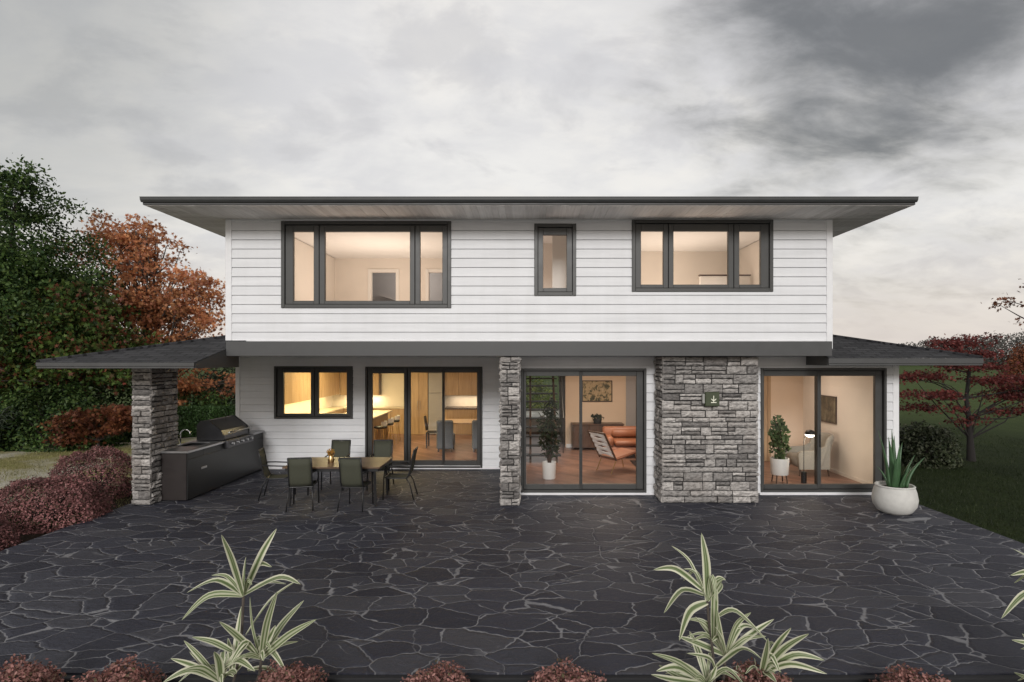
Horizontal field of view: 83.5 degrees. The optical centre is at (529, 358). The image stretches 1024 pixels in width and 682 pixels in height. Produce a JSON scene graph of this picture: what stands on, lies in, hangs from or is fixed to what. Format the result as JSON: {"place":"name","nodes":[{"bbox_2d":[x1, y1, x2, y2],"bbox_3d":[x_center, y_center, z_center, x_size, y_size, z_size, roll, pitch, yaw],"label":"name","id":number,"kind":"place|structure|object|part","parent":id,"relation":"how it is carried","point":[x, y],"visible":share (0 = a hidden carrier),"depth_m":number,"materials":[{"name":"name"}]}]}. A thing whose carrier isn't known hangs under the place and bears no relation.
{"place":"outdoors","nodes":[
{"label":"outdoors","id":0,"kind":"place"},
{"bbox_2d":[0,437,196,525],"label":"side lawn","id":1,"kind":"structure","parent":0,"point":[3,483],"depth_m":15.23,"materials":[{"name":"green plant"}]},
{"bbox_2d":[0,406,21,447],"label":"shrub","id":2,"kind":"object","parent":1,"relation":"on","point":[4,419],"visible":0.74,"depth_m":17.32,"materials":[{"name":"green plant"}]},
{"bbox_2d":[0,378,129,451],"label":"dark bush","id":3,"kind":"object","parent":1,"relation":"on","point":[39,400],"visible":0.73,"depth_m":17.54,"materials":[{"name":"green plant"}]},
{"bbox_2d":[0,487,132,550],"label":"planting bed","id":4,"kind":"object","parent":1,"relation":"on","point":[26,537],"depth_m":9.92,"materials":[{"name":"red plant"}]},
{"bbox_2d":[0,518,22,549],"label":"barberry shrub","id":5,"kind":"object","parent":4,"relation":"on","point":[13,538],"visible":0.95,"depth_m":8.43,"materials":[{"name":"red plant"}]},
{"bbox_2d":[0,473,115,534],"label":"barberry shrub","id":6,"kind":"object","parent":4,"relation":"on","point":[92,504],"visible":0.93,"depth_m":9.48,"materials":[{"name":"red plant"}]},
{"bbox_2d":[44,445,132,502],"bbox_3d":[-8.837,2.305,11.736,1.727,1.012,1.496,0,0,0],"label":"barberry shrub","id":7,"kind":"object","parent":4,"relation":"on","point":[110,476],"visible":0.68,"depth_m":11.50,"materials":[{"name":"red plant"}]},
{"bbox_2d":[37,400,133,449],"bbox_3d":[-12.981,2.017,17.521,3.180,1.588,2.320,0,0,-21],"label":"rusty shrub","id":8,"kind":"object","parent":1,"relation":"on","point":[117,418],"visible":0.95,"depth_m":17.06,"materials":[{"name":"brown plant"}]},
{"bbox_2d":[121,405,234,436],"bbox_3d":[-12.450,2.249,20.560,4.385,1.152,0.856,0,0,0],"label":"clipped hedge","id":9,"kind":"object","parent":1,"relation":"on","point":[213,409],"visible":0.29,"depth_m":20.26,"materials":[{"name":"green plant"}]},
{"bbox_2d":[0,380,196,442],"bbox_3d":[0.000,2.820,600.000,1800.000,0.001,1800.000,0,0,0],"label":"ground","id":10,"kind":"structure","parent":0,"point":[126,439],"depth_m":20.36,"materials":[{"name":"green plant"}]},
{"bbox_2d":[0,387,45,442],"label":"dark bush","id":11,"kind":"object","parent":10,"relation":"on","point":[23,421],"visible":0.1,"depth_m":19.53,"materials":[{"name":"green plant"}]},
{"bbox_2d":[0,155,142,436],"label":"green tree","id":12,"kind":"object","parent":10,"relation":"on","point":[21,268],"visible":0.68,"depth_m":18.74,"materials":[{"name":"green plant"}]},
{"bbox_2d":[23,368,132,438],"bbox_3d":[-15.942,1.265,20.785,5.850,3.187,2.028,0,0,0],"label":"dark bush","id":13,"kind":"object","parent":10,"relation":"on","point":[120,393],"visible":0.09,"depth_m":20.35,"materials":[{"name":"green plant"}]},
{"bbox_2d":[0,272,174,423],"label":"turning tree","id":14,"kind":"object","parent":10,"relation":"on","point":[11,371],"visible":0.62,"depth_m":18.08,"materials":[{"name":"green plant"}]},
{"bbox_2d":[46,207,234,405],"bbox_3d":[-14.370,-1.558,22.274,7.671,8.752,4.429,0,0,0],"label":"orange maple","id":15,"kind":"object","parent":10,"relation":"on","point":[151,301],"visible":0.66,"depth_m":21.85,"materials":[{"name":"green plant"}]},
{"bbox_2d":[177,386,232,436],"bbox_3d":[-12.443,1.899,21.420,3.111,1.915,2.168,0,0,0],"label":"dark bush","id":16,"kind":"object","parent":10,"relation":"on","point":[214,398],"visible":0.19,"depth_m":21.25,"materials":[{"name":"green plant"}]},
{"bbox_2d":[7,675,1023,681],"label":"patio edging","id":17,"kind":"object","parent":10,"relation":"on","point":[634,678],"visible":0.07,"depth_m":4.86,"materials":[{"name":"black stone"}]},
{"bbox_2d":[428,373,445,433],"bbox_3d":[-3.170,1.550,19.805,0.500,2.100,0.690,0,0,0],"label":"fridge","id":18,"kind":"object","parent":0,"point":[434,398],"visible":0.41,"depth_m":19.46,"materials":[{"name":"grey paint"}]},
{"bbox_3d":[-3.170,0.845,19.479,0.490,0.670,0.038,0,0,0],"label":"door","id":19,"kind":"part","parent":18,"relation":"part of","materials":[{"name":"grey paint"}]},
{"bbox_3d":[-3.170,1.890,19.479,0.490,1.380,0.038,0,0,0],"label":"door","id":20,"kind":"part","parent":18,"relation":"part of","materials":[{"name":"grey paint"}]},
{"bbox_2d":[0,469,1023,674],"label":"patio","id":21,"kind":"structure","parent":0,"point":[466,570],"depth_m":6.93,"materials":[{"name":"stone"}]},
{"bbox_2d":[161,429,264,499],"bbox_3d":[-6.770,2.054,12.355,0.700,1.252,3.130,0,0,0],"label":"outdoor kitchen counter","id":22,"kind":"object","parent":21,"relation":"on","point":[192,469],"visible":0.85,"depth_m":11.48,"materials":[{"name":"metal"}]},
{"bbox_2d":[197,415,253,447],"bbox_3d":[-6.670,1.612,12.690,0.720,0.596,1.130,0,0,0],"label":"barbecue grill","id":23,"kind":"object","parent":22,"relation":"on","point":[227,427],"visible":1,"depth_m":12.36,"materials":[{"name":"metal"}]},
{"bbox_2d":[258,447,295,500],"bbox_3d":[-4.882,2.225,11.111,0.611,0.956,0.475,0,0,-12],"label":"sling chair","id":24,"kind":"object","parent":21,"relation":"on","point":[267,474],"visible":0.72,"depth_m":11.08,"materials":[{"name":"green fabric"}]},
{"bbox_2d":[285,457,318,511],"bbox_3d":[-4.093,2.225,10.378,0.475,0.956,0.610,0,0,-10],"label":"sling chair","id":25,"kind":"object","parent":21,"relation":"on","point":[300,472],"visible":0.97,"depth_m":10.14,"materials":[{"name":"green fabric"}]},
{"bbox_2d":[321,440,350,490],"bbox_3d":[-4.020,2.225,11.993,0.475,0.956,0.610,0,0,0],"label":"sling chair","id":26,"kind":"object","parent":21,"relation":"on","point":[341,448],"visible":0.34,"depth_m":12.24,"materials":[{"name":"green fabric"}]},
{"bbox_2d":[282,457,392,506],"bbox_3d":[-3.580,2.335,10.877,1.760,0.731,1.055,0,0,0],"label":"patio table","id":27,"kind":"object","parent":21,"relation":"on","point":[374,465],"visible":0.57,"depth_m":10.61,"materials":[{"name":"brown wood"}]},
{"bbox_2d":[326,449,334,462],"bbox_3d":[-3.757,1.829,10.842,0.167,0.282,0.175,0,0,-14],"label":"flower vase","id":28,"kind":"object","parent":27,"relation":"on","point":[330,455],"visible":1,"depth_m":10.81,"materials":[{"name":"gold metal"}]},
{"bbox_2d":[337,458,373,511],"bbox_3d":[-3.132,2.225,10.357,0.475,0.956,0.610,0,0,3],"label":"sling chair","id":29,"kind":"object","parent":21,"relation":"on","point":[350,473],"visible":0.96,"depth_m":10.12,"materials":[{"name":"green fabric"}]},
{"bbox_2d":[366,440,393,490],"bbox_3d":[-3.103,2.225,11.993,0.475,0.956,0.610,0,0,-4],"label":"sling chair","id":30,"kind":"object","parent":21,"relation":"on","point":[382,448],"visible":0.43,"depth_m":12.24,"materials":[{"name":"green metal"}]},
{"bbox_2d":[382,446,417,499],"bbox_3d":[-2.497,2.225,11.152,0.610,0.956,0.475,0,0,-2],"label":"sling chair","id":31,"kind":"object","parent":21,"relation":"on","point":[388,476],"visible":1,"depth_m":11.09,"materials":[{"name":"black metal"}]},
{"bbox_2d":[36,196,983,505],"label":"house","id":32,"kind":"structure","parent":21,"relation":"on","point":[502,296],"depth_m":11.17,"materials":[{"name":"white wood"}]},
{"bbox_2d":[274,366,352,418],"bbox_3d":[-5.235,0.836,14.017,1.911,1.278,0.225,0,0,0],"label":"window","id":33,"kind":"structure","parent":32,"relation":"in","point":[279,371],"depth_m":13.94,"materials":[{"name":"brown metal"}]},
{"bbox_2d":[285,373,403,433],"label":"kitchen cabinets","id":34,"kind":"object","parent":32,"relation":"on","point":[297,387],"visible":0.31,"depth_m":18.79,"materials":[{"name":"brown wood"}]},
{"bbox_2d":[281,221,450,307],"bbox_3d":[-3.171,-1.821,11.258,3.308,1.692,0.225,0,0,0],"label":"window","id":35,"kind":"structure","parent":32,"relation":"in","point":[288,228],"depth_m":11.18,"materials":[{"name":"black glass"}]},
{"bbox_2d":[346,410,391,439],"bbox_3d":[-4.980,2.132,16.900,1.240,0.935,2.800,0,0,0],"label":"breakfast bar","id":36,"kind":"object","parent":32,"relation":"on","point":[379,416],"visible":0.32,"depth_m":17.27,"materials":[{"name":"brown wood"}]},
{"bbox_2d":[374,420,386,439],"bbox_3d":[-4.200,2.191,16.200,0.380,0.821,0.374,0,0,0],"label":"bar stool","id":37,"kind":"object","parent":32,"relation":"on","point":[383,425],"visible":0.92,"depth_m":16.08,"materials":[{"name":"beige fabric"}]},
{"bbox_2d":[381,418,394,444],"bbox_3d":[-4.200,2.191,17.000,0.380,0.821,0.374,0,0,0],"label":"bar stool","id":38,"kind":"object","parent":32,"relation":"on","point":[390,421],"visible":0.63,"depth_m":16.89,"materials":[{"name":"white leather"}]},
{"bbox_2d":[387,415,400,440],"bbox_3d":[-4.200,2.191,17.800,0.380,0.821,0.374,0,0,0],"label":"bar stool","id":39,"kind":"object","parent":32,"relation":"on","point":[397,418],"visible":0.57,"depth_m":17.68,"materials":[{"name":"white leather"}]},
{"bbox_2d":[411,373,428,434],"bbox_3d":[-3.740,1.375,19.772,0.600,2.450,0.657,0,0,0],"label":"tall cupboard","id":40,"kind":"object","parent":32,"relation":"on","point":[419,396],"visible":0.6,"depth_m":19.48,"materials":[{"name":"brown wood"}]},
{"bbox_3d":[-3.740,1.375,19.489,0.592,2.442,0.019,0,0,0],"label":"door","id":41,"kind":"part","parent":40,"relation":"part of","materials":[{"name":"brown wood"}]},
{"bbox_2d":[365,367,482,467],"bbox_3d":[-2.555,1.439,14.017,2.846,2.462,0.225,0,0,0],"label":"sliding door","id":42,"kind":"structure","parent":32,"relation":"in","point":[369,371],"depth_m":13.94,"materials":[{"name":"brown metal"}]},
{"bbox_2d":[424,416,436,447],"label":"black dining chair","id":43,"kind":"object","parent":32,"relation":"on","point":[426,425],"visible":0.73,"depth_m":16.81,"materials":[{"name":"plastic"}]},
{"bbox_2d":[437,420,454,451],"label":"upholstered chair","id":44,"kind":"object","parent":32,"relation":"on","point":[449,439],"visible":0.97,"depth_m":15.83,"materials":[{"name":"grey fabric"}]},
{"bbox_2d":[445,373,476,434],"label":"kitchen cabinets","id":45,"kind":"object","parent":32,"relation":"on","point":[460,384],"visible":0.22,"depth_m":19.58,"materials":[{"name":"brown wood"}]},
{"bbox_2d":[445,419,476,423],"bbox_3d":[-1.700,2.230,17.000,1.800,0.740,1.100,0,0,0],"label":"dining table","id":46,"kind":"object","parent":32,"relation":"on","point":[462,421],"visible":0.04,"depth_m":16.82,"materials":[{"name":"brown wood"}]},
{"bbox_2d":[472,420,476,451],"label":"upholstered chair","id":47,"kind":"object","parent":32,"relation":"on","point":[474,434],"visible":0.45,"depth_m":15.83,"materials":[{"name":"grey fabric"}]},
{"bbox_2d":[536,397,561,479],"bbox_3d":[0.426,1.711,12.415,0.594,1.778,0.646,0,0,0],"label":"potted plant","id":48,"kind":"object","parent":32,"relation":"on","point":[549,468],"visible":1,"depth_m":12.32,"materials":[{"name":"green plant"}]},
{"bbox_2d":[534,224,575,295],"bbox_3d":[0.508,-1.917,11.258,0.817,1.400,0.225,0,0,0],"label":"window","id":49,"kind":"structure","parent":32,"relation":"in","point":[540,230],"depth_m":11.18,"materials":[{"name":"black glass"}]},
{"bbox_2d":[521,368,645,492],"bbox_3d":[1.076,1.426,11.398,2.472,2.447,0.225,0,0,0],"label":"sliding door","id":50,"kind":"structure","parent":32,"relation":"in","point":[640,373],"depth_m":11.32,"materials":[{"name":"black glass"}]},
{"bbox_2d":[582,380,611,401],"bbox_3d":[1.980,0.960,16.682,0.880,0.620,0.030,0,0,0],"label":"framed picture","id":51,"kind":"object","parent":32,"relation":"attached to","point":[596,390],"visible":0.99,"depth_m":16.68,"materials":[{"name":"beige paper"}]},
{"bbox_2d":[571,422,623,447],"bbox_3d":[1.950,2.203,16.418,1.480,0.675,0.475,0,0,0],"label":"sideboard","id":52,"kind":"object","parent":32,"relation":"on","point":[586,438],"visible":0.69,"depth_m":16.18,"materials":[{"name":"brown wood"}]},
{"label":"door","id":53,"kind":"part","parent":52,"relation":"part of","materials":[{"name":"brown wood"}]},
{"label":"door","id":54,"kind":"part","parent":52,"relation":"part of","materials":[{"name":"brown wood"}]},
{"bbox_2d":[591,413,604,423],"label":"plant","id":55,"kind":"object","parent":52,"relation":"on","point":[597,419],"visible":1,"depth_m":16.27,"materials":[{"name":"green plant"}]},
{"bbox_2d":[587,430,635,473],"bbox_3d":[1.954,2.133,13.234,1.070,0.945,0.624,0,0,-32],"label":"lounge chair","id":56,"kind":"object","parent":32,"relation":"on","point":[618,454],"visible":0.93,"depth_m":13.10,"materials":[{"name":"orange leather"}]},
{"bbox_2d":[602,426,635,451],"bbox_3d":[3.000,2.230,15.295,2.000,0.740,0.930,0,0,0],"label":"sofa","id":57,"kind":"object","parent":32,"relation":"on","point":[618,437],"visible":0.24,"depth_m":15.36,"materials":[{"name":"orange leather"}]},
{"bbox_2d":[626,376,635,425],"bbox_3d":[3.120,1.490,16.677,0.600,2.220,0.035,0,0,0],"label":"interior door","id":58,"kind":"structure","parent":32,"relation":"in","point":[630,380],"depth_m":16.66,"materials":[{"name":"grey paint"}]},
{"bbox_2d":[631,220,772,291],"bbox_3d":[3.375,-1.992,11.258,2.750,1.400,0.225,0,0,0],"label":"window","id":59,"kind":"structure","parent":32,"relation":"in","point":[667,227],"depth_m":11.18,"materials":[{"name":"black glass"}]},
{"bbox_2d":[702,392,718,405],"bbox_3d":[3.350,0.757,10.584,0.310,0.260,0.092,0,0,0],"label":"wall plaque","id":60,"kind":"object","parent":32,"relation":"attached to","point":[710,398],"depth_m":10.55,"materials":[{"name":"green metal"}]},
{"bbox_2d":[764,376,767,460],"bbox_3d":[5.595,1.486,14.479,0.846,2.228,0.037,0,0,0],"label":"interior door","id":61,"kind":"structure","parent":32,"relation":"in","point":[765,377],"depth_m":14.46,"materials":[{"name":"white wood"}]},
{"bbox_2d":[767,414,791,483],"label":"plant on stand","id":62,"kind":"object","parent":32,"relation":"on","point":[779,463],"visible":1,"depth_m":11.92,"materials":[{"name":"green plant"}]},
{"bbox_2d":[801,430,813,482],"bbox_3d":[5.816,2.047,11.950,0.290,1.105,0.210,0,0,0],"label":"floor lamp","id":63,"kind":"object","parent":32,"relation":"on","point":[809,433],"visible":0.92,"depth_m":11.91,"materials":[{"name":"black plastic"}]},
{"bbox_2d":[786,432,833,475],"bbox_3d":[6.343,2.143,12.900,0.896,0.919,0.761,0,0,0],"label":"wingback chair","id":64,"kind":"object","parent":32,"relation":"on","point":[794,455],"visible":0.74,"depth_m":12.55,"materials":[{"name":"fabric"}]},
{"bbox_2d":[760,368,886,491],"bbox_3d":[5.805,1.418,11.398,2.481,2.445,0.225,0,0,0],"label":"sliding door","id":65,"kind":"structure","parent":32,"relation":"in","point":[879,375],"depth_m":11.32,"materials":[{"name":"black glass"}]},
{"bbox_2d":[821,395,836,423],"bbox_3d":[6.912,1.180,13.350,0.030,0.620,0.900,0,0,0],"label":"framed picture","id":66,"kind":"object","parent":32,"relation":"attached to","point":[828,409],"visible":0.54,"depth_m":13.19,"materials":[{"name":"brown wood"}]},
{"bbox_2d":[871,431,924,515],"bbox_3d":[6.414,1.969,10.030,0.728,1.461,0.728,0,0,45],"label":"potted aloe","id":67,"kind":"object","parent":21,"relation":"on","point":[894,493],"visible":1,"depth_m":9.91,"materials":[{"name":"ceramic"}]},
{"bbox_2d":[0,0,1023,359],"label":"sky","id":68,"kind":"structure","parent":0,"point":[123,101],"materials":[{"name":"grey"}]},
{"bbox_2d":[526,411,558,416],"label":"back path","id":69,"kind":"structure","parent":0,"point":[535,414],"depth_m":28.41,"materials":[{"name":"grey concrete"}]},
{"bbox_2d":[102,362,1023,542],"bbox_3d":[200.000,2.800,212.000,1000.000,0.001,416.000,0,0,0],"label":"lawn","id":70,"kind":"structure","parent":0,"point":[1011,428],"depth_m":15.99,"materials":[{"name":"green plant"}]},
{"bbox_2d":[191,367,234,417],"bbox_3d":[-13.344,1.490,24.963,3.208,2.719,2.828,0,0,0],"label":"grey green bush","id":71,"kind":"object","parent":70,"relation":"on","point":[215,377],"visible":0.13,"depth_m":24.62,"materials":[{"name":"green plant"}]},
{"bbox_2d":[526,376,558,408],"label":"back garden shrub","id":72,"kind":"object","parent":70,"relation":"on","point":[540,398],"visible":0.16,"depth_m":31.18,"materials":[{"name":"green plant"}]},
{"bbox_2d":[899,423,932,463],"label":"shrub","id":73,"kind":"object","parent":70,"relation":"on","point":[903,427],"visible":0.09,"depth_m":15.42,"materials":[{"name":"green plant"}]},
{"bbox_2d":[899,419,963,469],"bbox_3d":[10.499,2.239,15.202,1.788,1.187,1.716,0,0,0],"label":"round shrub","id":74,"kind":"object","parent":70,"relation":"on","point":[949,457],"visible":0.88,"depth_m":14.78,"materials":[{"name":"green plant"}]},
{"bbox_2d":[898,329,1023,365],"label":"distant wood","id":75,"kind":"object","parent":70,"relation":"on","point":[1000,345],"visible":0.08,"depth_m":210.85,"materials":[{"name":"brown plant"}]},
{"bbox_2d":[899,332,1023,461],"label":"red maple","id":76,"kind":"object","parent":70,"relation":"on","point":[1014,394],"visible":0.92,"depth_m":15.55,"materials":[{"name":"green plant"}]},
{"bbox_2d":[981,279,1023,325],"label":"autumn tree","id":77,"kind":"object","parent":70,"relation":"on","point":[1004,299],"visible":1,"depth_m":16.39,"materials":[{"name":"red plant"}]},
{"bbox_2d":[998,342,1023,384],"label":"russet shrub","id":78,"kind":"object","parent":70,"relation":"on","point":[1015,359],"visible":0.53,"depth_m":60.04,"materials":[{"name":"red plant"}]},
{"bbox_2d":[698,274,750,284],"bbox_3d":[4.566,-1.118,13.400,1.196,1.656,0.120,0,0,0],"label":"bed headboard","id":79,"kind":"object","parent":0,"point":[714,279],"visible":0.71,"depth_m":13.35,"materials":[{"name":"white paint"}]},
{"bbox_2d":[900,425,1023,541],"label":"lawn grass","id":80,"kind":"structure","parent":0,"point":[944,477],"depth_m":12.40,"materials":[{"name":"green plant"}]},
{"label":"front bed","id":81,"kind":"structure","parent":0,"visible":0},
{"bbox_2d":[0,653,67,681],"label":"shrub","id":82,"kind":"object","parent":81,"relation":"on","point":[34,673],"visible":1,"depth_m":4.55,"materials":[{"name":"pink plant"}]},
{"bbox_2d":[68,654,166,681],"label":"shrub","id":83,"kind":"object","parent":81,"relation":"on","point":[117,671],"visible":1,"depth_m":4.53,"materials":[{"name":"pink plant"}]},
{"bbox_2d":[164,529,315,681],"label":"striped strap plant","id":84,"kind":"object","parent":81,"relation":"on","point":[267,643],"visible":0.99,"depth_m":4.51,"materials":[{"name":"green plant"}]},
{"bbox_2d":[254,659,328,681],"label":"shrub","id":85,"kind":"object","parent":81,"relation":"on","point":[295,673],"visible":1,"depth_m":4.54,"materials":[{"name":"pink plant"}]},
{"bbox_2d":[400,660,469,681],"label":"shrub","id":86,"kind":"object","parent":81,"relation":"on","point":[431,674],"visible":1,"depth_m":4.55,"materials":[{"name":"red plant"}]},
{"bbox_2d":[528,655,606,681],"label":"shrub","id":87,"kind":"object","parent":81,"relation":"on","point":[559,674],"visible":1,"depth_m":4.54,"materials":[{"name":"red plant"}]},
{"bbox_2d":[651,533,826,681],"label":"striped strap plant","id":88,"kind":"object","parent":81,"relation":"on","point":[775,657],"visible":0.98,"depth_m":4.53,"materials":[{"name":"green plant"}]},
{"bbox_2d":[717,657,792,681],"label":"shrub","id":89,"kind":"object","parent":81,"relation":"on","point":[762,678],"visible":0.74,"depth_m":4.52,"materials":[{"name":"red plant"}]},
{"bbox_2d":[869,663,950,681],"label":"shrub","id":90,"kind":"object","parent":81,"relation":"on","point":[906,674],"visible":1,"depth_m":4.59,"materials":[{"name":"red plant"}]},
{"bbox_2d":[1002,549,1023,679],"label":"striped strap plant","id":91,"kind":"object","parent":81,"relation":"on","point":[1017,599],"visible":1,"depth_m":4.62,"materials":[{"name":"green plant"}]}
]}

